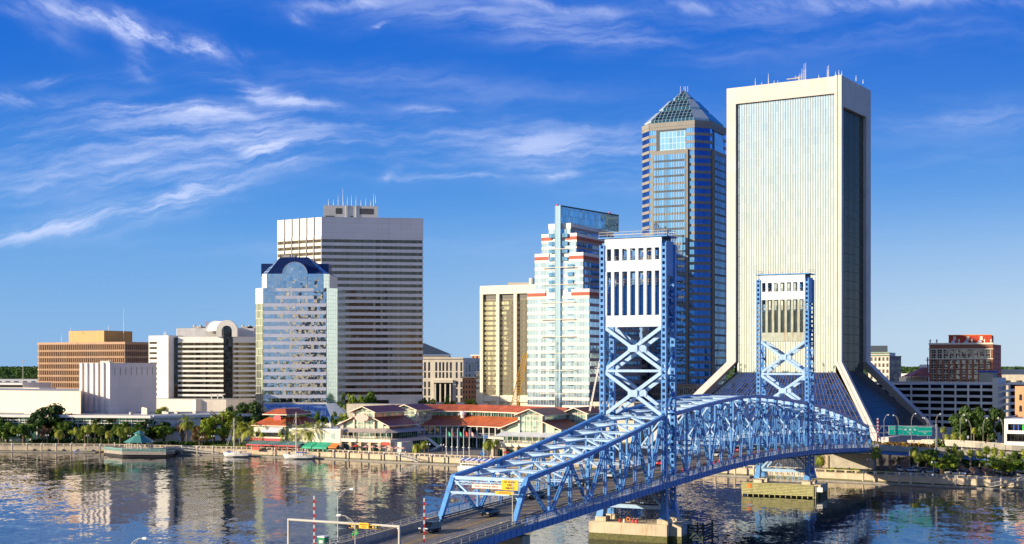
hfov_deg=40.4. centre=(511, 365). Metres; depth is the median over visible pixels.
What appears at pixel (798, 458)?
scaffold
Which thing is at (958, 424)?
oak tree
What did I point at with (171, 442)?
hedge
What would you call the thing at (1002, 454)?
cabbage palm
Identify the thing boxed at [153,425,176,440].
oak tree
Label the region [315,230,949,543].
lift bridge
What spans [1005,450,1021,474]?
oak tree
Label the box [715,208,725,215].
bay window
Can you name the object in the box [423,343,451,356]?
hipped roof
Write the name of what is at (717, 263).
bay window
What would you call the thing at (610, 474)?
car
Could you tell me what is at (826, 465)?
retaining wall
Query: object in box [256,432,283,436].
upper window
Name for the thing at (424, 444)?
coconut palm
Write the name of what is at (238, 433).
date palm
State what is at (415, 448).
coconut palm
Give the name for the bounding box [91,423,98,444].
cabbage palm
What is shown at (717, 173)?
bay window
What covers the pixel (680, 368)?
bay window
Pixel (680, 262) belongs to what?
bay window
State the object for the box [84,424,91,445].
cabbage palm
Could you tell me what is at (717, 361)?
bay window
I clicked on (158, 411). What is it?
cabbage palm
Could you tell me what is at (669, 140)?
window
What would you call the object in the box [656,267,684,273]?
bay window
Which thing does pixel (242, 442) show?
lawn
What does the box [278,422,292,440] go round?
date palm
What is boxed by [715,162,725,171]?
bay window
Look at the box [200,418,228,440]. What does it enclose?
broadleaf tree
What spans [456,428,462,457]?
flagpole
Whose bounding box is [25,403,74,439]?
oak tree
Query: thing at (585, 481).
street lamp
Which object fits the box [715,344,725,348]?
bay window
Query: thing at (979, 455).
cabbage palm
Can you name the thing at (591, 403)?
crane
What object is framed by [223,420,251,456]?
sailboat
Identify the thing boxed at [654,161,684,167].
windows
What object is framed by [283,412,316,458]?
sailboat
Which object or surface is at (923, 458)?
cabbage palm
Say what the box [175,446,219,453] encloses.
gangway
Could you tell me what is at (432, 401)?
broadleaf tree
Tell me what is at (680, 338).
bay window
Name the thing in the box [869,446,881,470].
cabbage palm
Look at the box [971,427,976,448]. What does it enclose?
cabbage palm
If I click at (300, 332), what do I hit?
office tower
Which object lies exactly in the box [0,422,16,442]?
oak tree
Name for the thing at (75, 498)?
water
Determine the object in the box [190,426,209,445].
autumn tree
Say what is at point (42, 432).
bare tree
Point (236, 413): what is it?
oak tree
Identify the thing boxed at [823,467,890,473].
planting
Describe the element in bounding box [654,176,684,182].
bay window
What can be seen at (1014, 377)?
building
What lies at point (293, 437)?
date palm
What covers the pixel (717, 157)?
bay window
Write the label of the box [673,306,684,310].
bay window
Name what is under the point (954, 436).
cabbage palm
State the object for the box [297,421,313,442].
date palm
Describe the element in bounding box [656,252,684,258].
bay window
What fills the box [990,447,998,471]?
cabbage palm
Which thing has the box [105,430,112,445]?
cabbage palm
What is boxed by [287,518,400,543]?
signal gantry
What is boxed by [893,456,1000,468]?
verge bushes
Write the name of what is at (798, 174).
skyscraper
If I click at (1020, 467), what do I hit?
oak tree
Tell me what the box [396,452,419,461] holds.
gangway
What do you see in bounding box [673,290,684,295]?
bay window
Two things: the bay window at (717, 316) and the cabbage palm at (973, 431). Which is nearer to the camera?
the cabbage palm at (973, 431)
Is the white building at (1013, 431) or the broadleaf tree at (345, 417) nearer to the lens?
the white building at (1013, 431)
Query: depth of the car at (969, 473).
446.26 m
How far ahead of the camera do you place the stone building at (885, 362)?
826.78 m
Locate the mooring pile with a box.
[873,471,875,481]
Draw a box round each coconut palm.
[412,443,422,452]
[421,440,427,453]
[483,439,493,458]
[493,439,499,455]
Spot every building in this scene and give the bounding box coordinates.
[0,379,37,381]
[28,387,55,388]
[37,322,148,388]
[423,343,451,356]
[462,377,475,401]
[475,371,479,401]
[590,401,660,442]
[639,356,647,401]
[650,383,721,412]
[868,346,901,381]
[1001,369,1023,377]
[1002,374,1023,415]
[1004,418,1023,451]
[1015,386,1023,417]
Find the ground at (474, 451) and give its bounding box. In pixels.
[18,440,1019,480]
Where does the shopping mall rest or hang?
on the ground at (474, 451)
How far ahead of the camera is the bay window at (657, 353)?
743.08 m
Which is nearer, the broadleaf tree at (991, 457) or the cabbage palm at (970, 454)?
the broadleaf tree at (991, 457)
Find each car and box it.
[418,521,440,532]
[480,507,499,516]
[528,491,545,498]
[575,479,590,485]
[607,471,618,477]
[714,451,723,456]
[958,469,965,474]
[966,471,974,474]
[994,472,1001,476]
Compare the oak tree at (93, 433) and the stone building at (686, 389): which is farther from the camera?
the stone building at (686, 389)
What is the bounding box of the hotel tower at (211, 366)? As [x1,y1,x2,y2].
[149,320,255,411]
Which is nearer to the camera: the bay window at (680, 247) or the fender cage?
the fender cage
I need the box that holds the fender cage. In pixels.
[687,520,713,543]
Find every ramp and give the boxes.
[864,444,1022,467]
[907,439,1023,450]
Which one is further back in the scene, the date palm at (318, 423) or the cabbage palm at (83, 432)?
the cabbage palm at (83, 432)
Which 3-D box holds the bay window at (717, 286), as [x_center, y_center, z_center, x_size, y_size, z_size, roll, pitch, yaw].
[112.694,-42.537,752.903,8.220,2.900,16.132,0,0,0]
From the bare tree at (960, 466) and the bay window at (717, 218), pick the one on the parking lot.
the bare tree at (960, 466)
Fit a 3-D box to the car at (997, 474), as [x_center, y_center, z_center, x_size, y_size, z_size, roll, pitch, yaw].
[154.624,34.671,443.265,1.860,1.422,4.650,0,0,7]
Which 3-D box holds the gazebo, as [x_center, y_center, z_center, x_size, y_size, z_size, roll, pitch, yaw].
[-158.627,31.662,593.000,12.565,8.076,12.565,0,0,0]
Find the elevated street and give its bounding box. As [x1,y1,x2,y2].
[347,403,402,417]
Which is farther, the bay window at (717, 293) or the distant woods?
the distant woods
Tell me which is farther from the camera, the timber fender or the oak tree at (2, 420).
the oak tree at (2, 420)
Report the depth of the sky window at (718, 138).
754.04 m
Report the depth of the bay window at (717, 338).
751.47 m
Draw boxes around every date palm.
[178,414,196,440]
[230,419,248,446]
[239,420,257,447]
[252,423,267,440]
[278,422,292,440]
[285,424,303,441]
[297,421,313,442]
[305,420,326,439]
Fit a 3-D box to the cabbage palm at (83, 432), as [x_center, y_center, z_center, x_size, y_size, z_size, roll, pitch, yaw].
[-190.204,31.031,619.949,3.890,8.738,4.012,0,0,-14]
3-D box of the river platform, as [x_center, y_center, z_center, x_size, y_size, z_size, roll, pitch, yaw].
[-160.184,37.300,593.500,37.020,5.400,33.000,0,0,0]
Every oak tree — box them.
[0,416,8,440]
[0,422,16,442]
[9,423,37,442]
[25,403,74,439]
[52,421,77,438]
[88,420,105,438]
[95,418,118,436]
[111,421,129,438]
[129,424,147,437]
[134,419,170,440]
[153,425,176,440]
[224,410,247,441]
[226,402,246,413]
[238,400,269,430]
[313,411,329,424]
[323,412,341,425]
[337,393,347,407]
[362,389,376,402]
[418,397,427,403]
[445,395,455,403]
[919,448,938,468]
[948,405,986,448]
[969,406,1004,449]
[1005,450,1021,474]
[1012,455,1023,470]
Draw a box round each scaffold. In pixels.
[611,491,660,521]
[765,456,805,481]
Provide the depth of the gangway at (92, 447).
606.87 m
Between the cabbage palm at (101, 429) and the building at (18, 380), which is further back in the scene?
the building at (18, 380)
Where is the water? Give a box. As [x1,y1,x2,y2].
[0,452,1023,543]
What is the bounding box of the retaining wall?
[822,455,828,467]
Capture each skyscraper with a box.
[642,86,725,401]
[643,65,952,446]
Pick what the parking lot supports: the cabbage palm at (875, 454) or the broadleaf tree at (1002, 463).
the broadleaf tree at (1002, 463)
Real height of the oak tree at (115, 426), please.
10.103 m
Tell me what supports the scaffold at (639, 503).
hanging from the lift bridge
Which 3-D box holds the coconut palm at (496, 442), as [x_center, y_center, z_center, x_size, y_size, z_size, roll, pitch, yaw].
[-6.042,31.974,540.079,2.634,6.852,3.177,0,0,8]
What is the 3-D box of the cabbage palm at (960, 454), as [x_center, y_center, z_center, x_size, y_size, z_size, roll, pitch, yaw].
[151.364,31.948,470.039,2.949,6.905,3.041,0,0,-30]
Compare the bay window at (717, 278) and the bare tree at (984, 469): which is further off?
the bay window at (717, 278)
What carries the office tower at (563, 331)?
on the ground at (474, 451)
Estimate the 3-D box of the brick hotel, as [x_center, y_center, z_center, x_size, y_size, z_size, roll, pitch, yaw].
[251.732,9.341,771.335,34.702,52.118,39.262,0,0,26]
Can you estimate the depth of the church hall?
800.01 m
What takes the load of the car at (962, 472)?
on the parking lot
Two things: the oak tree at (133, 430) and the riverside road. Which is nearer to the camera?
the riverside road
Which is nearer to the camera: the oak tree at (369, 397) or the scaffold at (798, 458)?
the scaffold at (798, 458)
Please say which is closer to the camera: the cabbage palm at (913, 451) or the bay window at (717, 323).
the cabbage palm at (913, 451)
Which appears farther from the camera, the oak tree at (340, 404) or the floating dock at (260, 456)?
the oak tree at (340, 404)
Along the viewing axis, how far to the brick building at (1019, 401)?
558.61 m
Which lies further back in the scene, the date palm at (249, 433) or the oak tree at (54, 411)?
the oak tree at (54, 411)
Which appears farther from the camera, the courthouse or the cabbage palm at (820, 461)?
the courthouse
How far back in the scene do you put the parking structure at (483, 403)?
852.87 m
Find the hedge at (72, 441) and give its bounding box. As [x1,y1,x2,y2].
[29,438,128,443]
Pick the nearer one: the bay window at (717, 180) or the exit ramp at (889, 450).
the exit ramp at (889, 450)
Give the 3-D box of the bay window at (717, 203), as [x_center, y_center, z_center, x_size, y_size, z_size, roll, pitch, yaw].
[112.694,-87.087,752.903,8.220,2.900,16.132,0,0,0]
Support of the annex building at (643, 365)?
on the ground at (474, 451)
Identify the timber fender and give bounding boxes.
[741,480,827,497]
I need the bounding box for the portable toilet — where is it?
[317,535,328,543]
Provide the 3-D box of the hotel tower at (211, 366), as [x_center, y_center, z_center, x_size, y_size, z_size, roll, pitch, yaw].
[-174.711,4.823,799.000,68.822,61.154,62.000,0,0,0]
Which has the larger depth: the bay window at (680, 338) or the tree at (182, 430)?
the bay window at (680, 338)
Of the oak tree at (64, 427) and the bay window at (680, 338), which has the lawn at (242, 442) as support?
the oak tree at (64, 427)
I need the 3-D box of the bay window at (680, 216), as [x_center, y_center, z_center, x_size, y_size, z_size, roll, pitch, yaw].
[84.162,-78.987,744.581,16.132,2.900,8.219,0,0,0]
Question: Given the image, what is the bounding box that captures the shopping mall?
[337,403,598,458]
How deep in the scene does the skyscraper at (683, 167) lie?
743.27 m
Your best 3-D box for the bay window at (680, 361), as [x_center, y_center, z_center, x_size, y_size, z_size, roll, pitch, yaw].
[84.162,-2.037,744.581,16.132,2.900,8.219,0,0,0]
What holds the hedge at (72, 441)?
on the lawn at (242, 442)
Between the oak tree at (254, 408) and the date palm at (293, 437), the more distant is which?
the oak tree at (254, 408)
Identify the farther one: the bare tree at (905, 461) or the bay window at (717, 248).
the bay window at (717, 248)
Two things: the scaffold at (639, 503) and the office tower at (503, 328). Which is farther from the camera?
the office tower at (503, 328)
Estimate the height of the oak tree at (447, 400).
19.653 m
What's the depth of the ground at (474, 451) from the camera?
559.52 m
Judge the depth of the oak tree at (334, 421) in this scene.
638.37 m
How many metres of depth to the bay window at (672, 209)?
744.35 m
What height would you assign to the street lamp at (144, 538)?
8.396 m
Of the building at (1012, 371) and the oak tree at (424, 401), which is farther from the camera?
the building at (1012, 371)
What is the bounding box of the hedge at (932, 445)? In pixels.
[880,441,938,447]
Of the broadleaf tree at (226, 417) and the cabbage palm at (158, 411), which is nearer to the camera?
the broadleaf tree at (226, 417)
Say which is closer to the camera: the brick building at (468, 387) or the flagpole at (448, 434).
the flagpole at (448, 434)
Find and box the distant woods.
[0,366,1023,378]
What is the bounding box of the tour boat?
[458,458,500,468]
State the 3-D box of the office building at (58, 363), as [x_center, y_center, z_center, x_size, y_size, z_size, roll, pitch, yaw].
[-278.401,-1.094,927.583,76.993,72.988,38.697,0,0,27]
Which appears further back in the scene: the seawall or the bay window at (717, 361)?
the bay window at (717, 361)
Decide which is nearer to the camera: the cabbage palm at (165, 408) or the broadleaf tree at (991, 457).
the broadleaf tree at (991, 457)
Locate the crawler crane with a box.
[505,353,526,405]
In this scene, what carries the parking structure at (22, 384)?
on the ground at (474, 451)
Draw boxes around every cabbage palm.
[54,430,63,445]
[73,427,80,444]
[81,425,87,443]
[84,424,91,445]
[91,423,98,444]
[97,426,105,445]
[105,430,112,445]
[115,427,124,445]
[124,427,131,439]
[155,408,162,413]
[159,406,168,411]
[815,455,825,469]
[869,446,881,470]
[909,447,918,471]
[913,453,921,472]
[922,452,930,472]
[940,426,946,440]
[950,432,958,447]
[956,450,964,460]
[959,434,965,439]
[966,449,973,466]
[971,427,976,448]
[975,450,983,471]
[982,446,990,468]
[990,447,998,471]
[998,449,1005,457]
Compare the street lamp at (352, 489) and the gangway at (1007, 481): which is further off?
the gangway at (1007, 481)
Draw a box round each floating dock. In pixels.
[0,451,97,452]
[177,453,348,460]
[349,459,584,469]
[711,474,752,477]
[816,479,1023,490]
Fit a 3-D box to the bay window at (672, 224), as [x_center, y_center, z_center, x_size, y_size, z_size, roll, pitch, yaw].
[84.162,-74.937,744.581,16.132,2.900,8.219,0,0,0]
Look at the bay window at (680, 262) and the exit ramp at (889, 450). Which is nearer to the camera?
the exit ramp at (889, 450)
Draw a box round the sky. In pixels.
[0,0,1023,366]
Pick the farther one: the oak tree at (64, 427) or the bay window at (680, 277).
the bay window at (680, 277)
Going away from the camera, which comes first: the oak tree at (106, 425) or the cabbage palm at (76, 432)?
the cabbage palm at (76, 432)
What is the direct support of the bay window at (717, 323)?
in the skyscraper at (683, 167)
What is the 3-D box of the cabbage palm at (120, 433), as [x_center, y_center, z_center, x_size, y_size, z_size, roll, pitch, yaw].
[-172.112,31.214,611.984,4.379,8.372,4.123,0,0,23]
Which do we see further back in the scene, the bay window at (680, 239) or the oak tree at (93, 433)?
the bay window at (680, 239)
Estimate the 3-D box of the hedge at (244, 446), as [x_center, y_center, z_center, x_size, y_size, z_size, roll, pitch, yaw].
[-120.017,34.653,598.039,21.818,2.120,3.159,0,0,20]
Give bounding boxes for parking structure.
[0,382,51,387]
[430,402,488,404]
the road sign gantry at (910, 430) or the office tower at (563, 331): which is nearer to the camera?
the road sign gantry at (910, 430)
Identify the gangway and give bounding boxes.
[78,444,113,450]
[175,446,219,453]
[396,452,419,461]
[989,476,1023,486]
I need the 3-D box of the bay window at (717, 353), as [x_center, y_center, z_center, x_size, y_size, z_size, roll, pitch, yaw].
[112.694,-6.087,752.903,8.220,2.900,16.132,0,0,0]
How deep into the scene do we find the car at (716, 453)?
358.12 m
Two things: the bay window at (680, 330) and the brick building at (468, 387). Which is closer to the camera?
the bay window at (680, 330)
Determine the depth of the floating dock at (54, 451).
607.28 m
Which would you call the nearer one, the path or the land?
the path
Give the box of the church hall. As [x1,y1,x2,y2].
[899,357,928,381]
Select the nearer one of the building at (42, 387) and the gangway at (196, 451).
the gangway at (196, 451)
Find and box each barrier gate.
[313,496,315,543]
[423,498,426,543]
[877,418,878,445]
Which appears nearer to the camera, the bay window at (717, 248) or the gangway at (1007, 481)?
the gangway at (1007, 481)
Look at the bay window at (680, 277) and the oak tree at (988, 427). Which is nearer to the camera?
the oak tree at (988, 427)
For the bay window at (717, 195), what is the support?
in the skyscraper at (683, 167)
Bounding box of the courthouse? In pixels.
[423,357,479,401]
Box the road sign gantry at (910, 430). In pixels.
[867,424,936,453]
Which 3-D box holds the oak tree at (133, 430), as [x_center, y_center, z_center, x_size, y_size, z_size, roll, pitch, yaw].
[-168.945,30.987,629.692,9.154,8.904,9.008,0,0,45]
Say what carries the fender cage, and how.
in the water
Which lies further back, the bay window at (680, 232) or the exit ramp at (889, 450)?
the bay window at (680, 232)
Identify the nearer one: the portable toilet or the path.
the portable toilet
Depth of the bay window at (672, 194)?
744.35 m
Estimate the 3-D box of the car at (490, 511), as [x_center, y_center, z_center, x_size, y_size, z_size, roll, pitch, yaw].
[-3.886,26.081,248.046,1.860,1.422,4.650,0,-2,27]
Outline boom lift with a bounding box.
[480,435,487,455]
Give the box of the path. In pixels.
[0,444,1022,480]
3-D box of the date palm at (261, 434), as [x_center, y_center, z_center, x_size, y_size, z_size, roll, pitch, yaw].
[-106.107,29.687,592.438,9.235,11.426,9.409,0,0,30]
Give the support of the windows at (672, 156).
in the skyscraper at (683, 167)
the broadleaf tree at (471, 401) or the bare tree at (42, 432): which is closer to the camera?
the bare tree at (42, 432)
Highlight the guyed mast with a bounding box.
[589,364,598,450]
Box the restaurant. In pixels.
[246,408,348,451]
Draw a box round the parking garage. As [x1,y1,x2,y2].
[875,371,1023,442]
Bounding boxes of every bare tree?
[36,425,54,439]
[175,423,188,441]
[877,456,885,469]
[885,456,897,473]
[898,457,909,473]
[958,463,964,469]
[968,466,977,472]
[982,467,992,475]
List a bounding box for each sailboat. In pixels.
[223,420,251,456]
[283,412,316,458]
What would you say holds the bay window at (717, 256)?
in the skyscraper at (683, 167)
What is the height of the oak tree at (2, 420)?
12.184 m
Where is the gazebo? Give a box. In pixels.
[124,430,154,448]
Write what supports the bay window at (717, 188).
in the skyscraper at (683, 167)
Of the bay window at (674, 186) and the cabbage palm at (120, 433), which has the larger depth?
the bay window at (674, 186)
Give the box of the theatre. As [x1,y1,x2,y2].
[0,360,260,441]
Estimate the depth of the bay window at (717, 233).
751.47 m
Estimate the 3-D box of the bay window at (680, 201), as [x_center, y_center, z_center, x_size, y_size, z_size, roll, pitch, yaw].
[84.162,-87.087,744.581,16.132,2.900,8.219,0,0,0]
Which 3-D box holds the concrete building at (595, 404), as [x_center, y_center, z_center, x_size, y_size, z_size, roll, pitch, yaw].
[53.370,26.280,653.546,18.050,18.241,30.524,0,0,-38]
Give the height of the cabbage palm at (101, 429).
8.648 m
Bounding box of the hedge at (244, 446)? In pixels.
[210,444,250,447]
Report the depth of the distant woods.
4909.31 m
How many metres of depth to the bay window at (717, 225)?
751.47 m
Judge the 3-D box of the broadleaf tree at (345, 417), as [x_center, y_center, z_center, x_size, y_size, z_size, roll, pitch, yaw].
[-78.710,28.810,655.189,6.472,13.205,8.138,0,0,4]
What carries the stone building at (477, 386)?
on the ground at (474, 451)
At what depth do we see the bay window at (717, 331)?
751.47 m
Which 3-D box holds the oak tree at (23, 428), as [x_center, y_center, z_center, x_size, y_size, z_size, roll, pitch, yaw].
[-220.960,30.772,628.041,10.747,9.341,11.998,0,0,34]
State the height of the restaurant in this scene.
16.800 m
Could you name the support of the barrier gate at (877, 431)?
on the exit ramp at (889, 450)
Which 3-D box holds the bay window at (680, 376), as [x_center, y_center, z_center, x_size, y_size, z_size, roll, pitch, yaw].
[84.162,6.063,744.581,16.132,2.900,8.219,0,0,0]
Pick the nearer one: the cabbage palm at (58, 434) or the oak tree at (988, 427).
the oak tree at (988, 427)
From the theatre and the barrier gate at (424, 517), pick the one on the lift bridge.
the barrier gate at (424, 517)
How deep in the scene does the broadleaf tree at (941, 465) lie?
449.49 m
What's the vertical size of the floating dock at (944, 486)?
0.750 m
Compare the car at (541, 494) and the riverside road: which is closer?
the car at (541, 494)
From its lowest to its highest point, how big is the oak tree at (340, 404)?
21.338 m
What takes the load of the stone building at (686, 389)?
on the ground at (474, 451)
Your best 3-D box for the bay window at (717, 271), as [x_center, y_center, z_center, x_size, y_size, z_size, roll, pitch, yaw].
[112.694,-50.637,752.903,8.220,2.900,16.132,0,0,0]
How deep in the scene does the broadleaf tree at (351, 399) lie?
714.35 m
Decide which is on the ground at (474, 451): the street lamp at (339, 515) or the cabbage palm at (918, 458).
the cabbage palm at (918, 458)
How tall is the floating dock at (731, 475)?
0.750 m
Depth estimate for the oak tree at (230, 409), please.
673.63 m
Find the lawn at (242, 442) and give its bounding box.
[0,441,249,447]
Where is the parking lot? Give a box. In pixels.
[884,467,1023,478]
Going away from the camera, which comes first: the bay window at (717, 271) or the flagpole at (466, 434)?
the flagpole at (466, 434)
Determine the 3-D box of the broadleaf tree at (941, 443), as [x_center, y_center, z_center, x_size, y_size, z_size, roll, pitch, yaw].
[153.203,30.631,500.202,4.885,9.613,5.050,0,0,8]
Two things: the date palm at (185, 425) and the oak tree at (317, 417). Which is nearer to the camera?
the date palm at (185, 425)
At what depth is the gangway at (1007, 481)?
425.52 m
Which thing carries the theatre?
on the ground at (474, 451)
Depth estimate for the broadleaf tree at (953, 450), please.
477.57 m
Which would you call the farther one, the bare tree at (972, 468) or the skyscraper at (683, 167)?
the skyscraper at (683, 167)
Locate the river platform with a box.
[104,447,174,456]
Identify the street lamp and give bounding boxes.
[131,537,147,543]
[336,514,355,543]
[337,488,354,540]
[495,472,513,526]
[574,465,585,501]
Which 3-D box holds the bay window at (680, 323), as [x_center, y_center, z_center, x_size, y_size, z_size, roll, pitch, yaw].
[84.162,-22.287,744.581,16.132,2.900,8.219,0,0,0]
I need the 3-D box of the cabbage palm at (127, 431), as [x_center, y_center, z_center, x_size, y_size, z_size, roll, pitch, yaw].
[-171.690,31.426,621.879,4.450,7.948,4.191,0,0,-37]
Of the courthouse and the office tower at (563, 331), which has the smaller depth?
the office tower at (563, 331)
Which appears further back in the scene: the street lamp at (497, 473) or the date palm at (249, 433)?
the date palm at (249, 433)
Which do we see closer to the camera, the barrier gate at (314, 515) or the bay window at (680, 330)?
the barrier gate at (314, 515)
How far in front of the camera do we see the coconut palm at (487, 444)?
527.28 m
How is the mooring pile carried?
in the water
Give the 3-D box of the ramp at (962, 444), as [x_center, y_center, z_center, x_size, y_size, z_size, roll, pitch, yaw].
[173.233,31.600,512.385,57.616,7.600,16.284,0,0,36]
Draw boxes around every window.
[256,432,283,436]
[282,262,306,287]
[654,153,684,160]
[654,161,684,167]
[654,168,684,175]
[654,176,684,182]
[654,184,684,190]
[654,191,684,198]
[654,199,684,205]
[654,207,684,213]
[654,214,684,220]
[654,222,684,228]
[654,229,684,234]
[654,328,684,333]
[654,336,684,341]
[654,344,684,348]
[654,351,684,356]
[654,359,684,363]
[654,366,684,371]
[654,374,684,379]
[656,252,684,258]
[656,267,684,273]
[656,275,684,280]
[656,283,684,287]
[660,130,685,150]
[671,237,684,242]
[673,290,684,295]
[673,298,684,303]
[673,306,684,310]
[673,313,684,318]
[673,321,684,325]
[676,245,684,249]
[676,260,684,265]
[715,132,722,153]
[715,155,725,163]
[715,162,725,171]
[715,170,725,178]
[715,177,725,185]
[715,185,725,193]
[715,192,725,200]
[715,200,725,208]
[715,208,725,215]
[715,215,725,222]
[715,223,725,230]
[715,230,725,237]
[715,238,725,245]
[715,245,725,252]
[715,253,725,259]
[715,261,725,267]
[715,268,725,274]
[715,276,725,282]
[715,283,725,289]
[715,291,725,297]
[715,298,725,304]
[715,306,725,311]
[715,313,725,319]
[715,321,725,326]
[715,329,725,334]
[715,336,725,341]
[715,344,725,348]
[715,351,725,356]
[715,359,725,363]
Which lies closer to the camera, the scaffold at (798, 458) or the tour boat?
the scaffold at (798, 458)
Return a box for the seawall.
[0,443,1022,488]
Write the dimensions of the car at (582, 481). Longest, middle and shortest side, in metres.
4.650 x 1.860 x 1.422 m
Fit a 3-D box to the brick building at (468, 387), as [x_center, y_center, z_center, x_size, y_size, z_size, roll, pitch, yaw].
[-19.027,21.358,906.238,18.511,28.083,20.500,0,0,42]
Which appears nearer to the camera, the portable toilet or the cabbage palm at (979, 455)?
the portable toilet
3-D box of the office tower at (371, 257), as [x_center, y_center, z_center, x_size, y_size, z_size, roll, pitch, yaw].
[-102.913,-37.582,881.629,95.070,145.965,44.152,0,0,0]
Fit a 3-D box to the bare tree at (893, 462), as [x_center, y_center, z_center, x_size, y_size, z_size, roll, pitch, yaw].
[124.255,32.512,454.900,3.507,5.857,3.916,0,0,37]
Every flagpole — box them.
[445,428,451,456]
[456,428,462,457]
[462,428,468,454]
[468,428,474,457]
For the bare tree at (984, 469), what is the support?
on the parking lot
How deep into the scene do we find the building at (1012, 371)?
796.85 m
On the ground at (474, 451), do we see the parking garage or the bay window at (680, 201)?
the parking garage
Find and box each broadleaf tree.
[67,429,87,439]
[199,410,242,441]
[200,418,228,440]
[339,413,348,420]
[343,394,362,409]
[426,398,444,403]
[464,399,478,404]
[925,454,958,473]
[932,438,944,446]
[946,443,957,456]
[981,455,999,473]
[984,458,1018,475]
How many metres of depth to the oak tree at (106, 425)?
641.84 m
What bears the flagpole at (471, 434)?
on the path
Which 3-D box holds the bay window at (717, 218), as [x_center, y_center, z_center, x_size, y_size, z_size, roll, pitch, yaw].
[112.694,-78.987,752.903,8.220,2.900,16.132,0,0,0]
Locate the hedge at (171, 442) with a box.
[125,440,230,445]
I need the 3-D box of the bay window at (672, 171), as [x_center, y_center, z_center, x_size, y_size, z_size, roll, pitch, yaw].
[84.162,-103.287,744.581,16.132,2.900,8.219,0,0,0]
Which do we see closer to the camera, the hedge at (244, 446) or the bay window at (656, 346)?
the hedge at (244, 446)
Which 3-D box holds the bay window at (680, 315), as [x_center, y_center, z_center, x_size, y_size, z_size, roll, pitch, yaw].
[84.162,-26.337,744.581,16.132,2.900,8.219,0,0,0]
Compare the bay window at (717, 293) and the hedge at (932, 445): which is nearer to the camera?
the hedge at (932, 445)
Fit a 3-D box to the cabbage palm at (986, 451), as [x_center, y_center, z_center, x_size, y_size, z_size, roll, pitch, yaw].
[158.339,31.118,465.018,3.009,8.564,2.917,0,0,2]
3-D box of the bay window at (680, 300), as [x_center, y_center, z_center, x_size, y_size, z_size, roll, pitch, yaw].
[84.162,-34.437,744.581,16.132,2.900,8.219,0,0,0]
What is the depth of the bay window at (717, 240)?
751.47 m
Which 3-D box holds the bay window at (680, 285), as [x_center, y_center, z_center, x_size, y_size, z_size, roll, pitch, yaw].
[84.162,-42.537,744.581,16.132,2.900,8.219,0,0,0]
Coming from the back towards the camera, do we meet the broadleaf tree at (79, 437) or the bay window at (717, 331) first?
the bay window at (717, 331)
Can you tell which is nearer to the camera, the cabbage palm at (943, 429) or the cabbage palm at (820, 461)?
the cabbage palm at (820, 461)
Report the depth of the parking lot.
460.11 m
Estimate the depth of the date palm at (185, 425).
627.72 m
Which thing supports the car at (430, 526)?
on the lift bridge
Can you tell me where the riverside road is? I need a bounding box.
[752,462,924,474]
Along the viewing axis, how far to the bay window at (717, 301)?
751.47 m
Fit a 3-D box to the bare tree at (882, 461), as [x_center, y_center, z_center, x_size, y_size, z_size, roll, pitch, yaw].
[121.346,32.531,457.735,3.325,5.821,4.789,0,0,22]
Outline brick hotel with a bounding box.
[928,335,1000,381]
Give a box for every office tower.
[256,252,346,420]
[277,194,422,403]
[480,278,534,405]
[527,204,639,408]
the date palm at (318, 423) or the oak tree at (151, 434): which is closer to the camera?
the date palm at (318, 423)
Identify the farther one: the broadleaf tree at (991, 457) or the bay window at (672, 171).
the bay window at (672, 171)
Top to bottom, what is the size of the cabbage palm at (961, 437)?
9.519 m
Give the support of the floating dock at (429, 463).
on the water
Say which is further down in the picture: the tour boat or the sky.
the tour boat

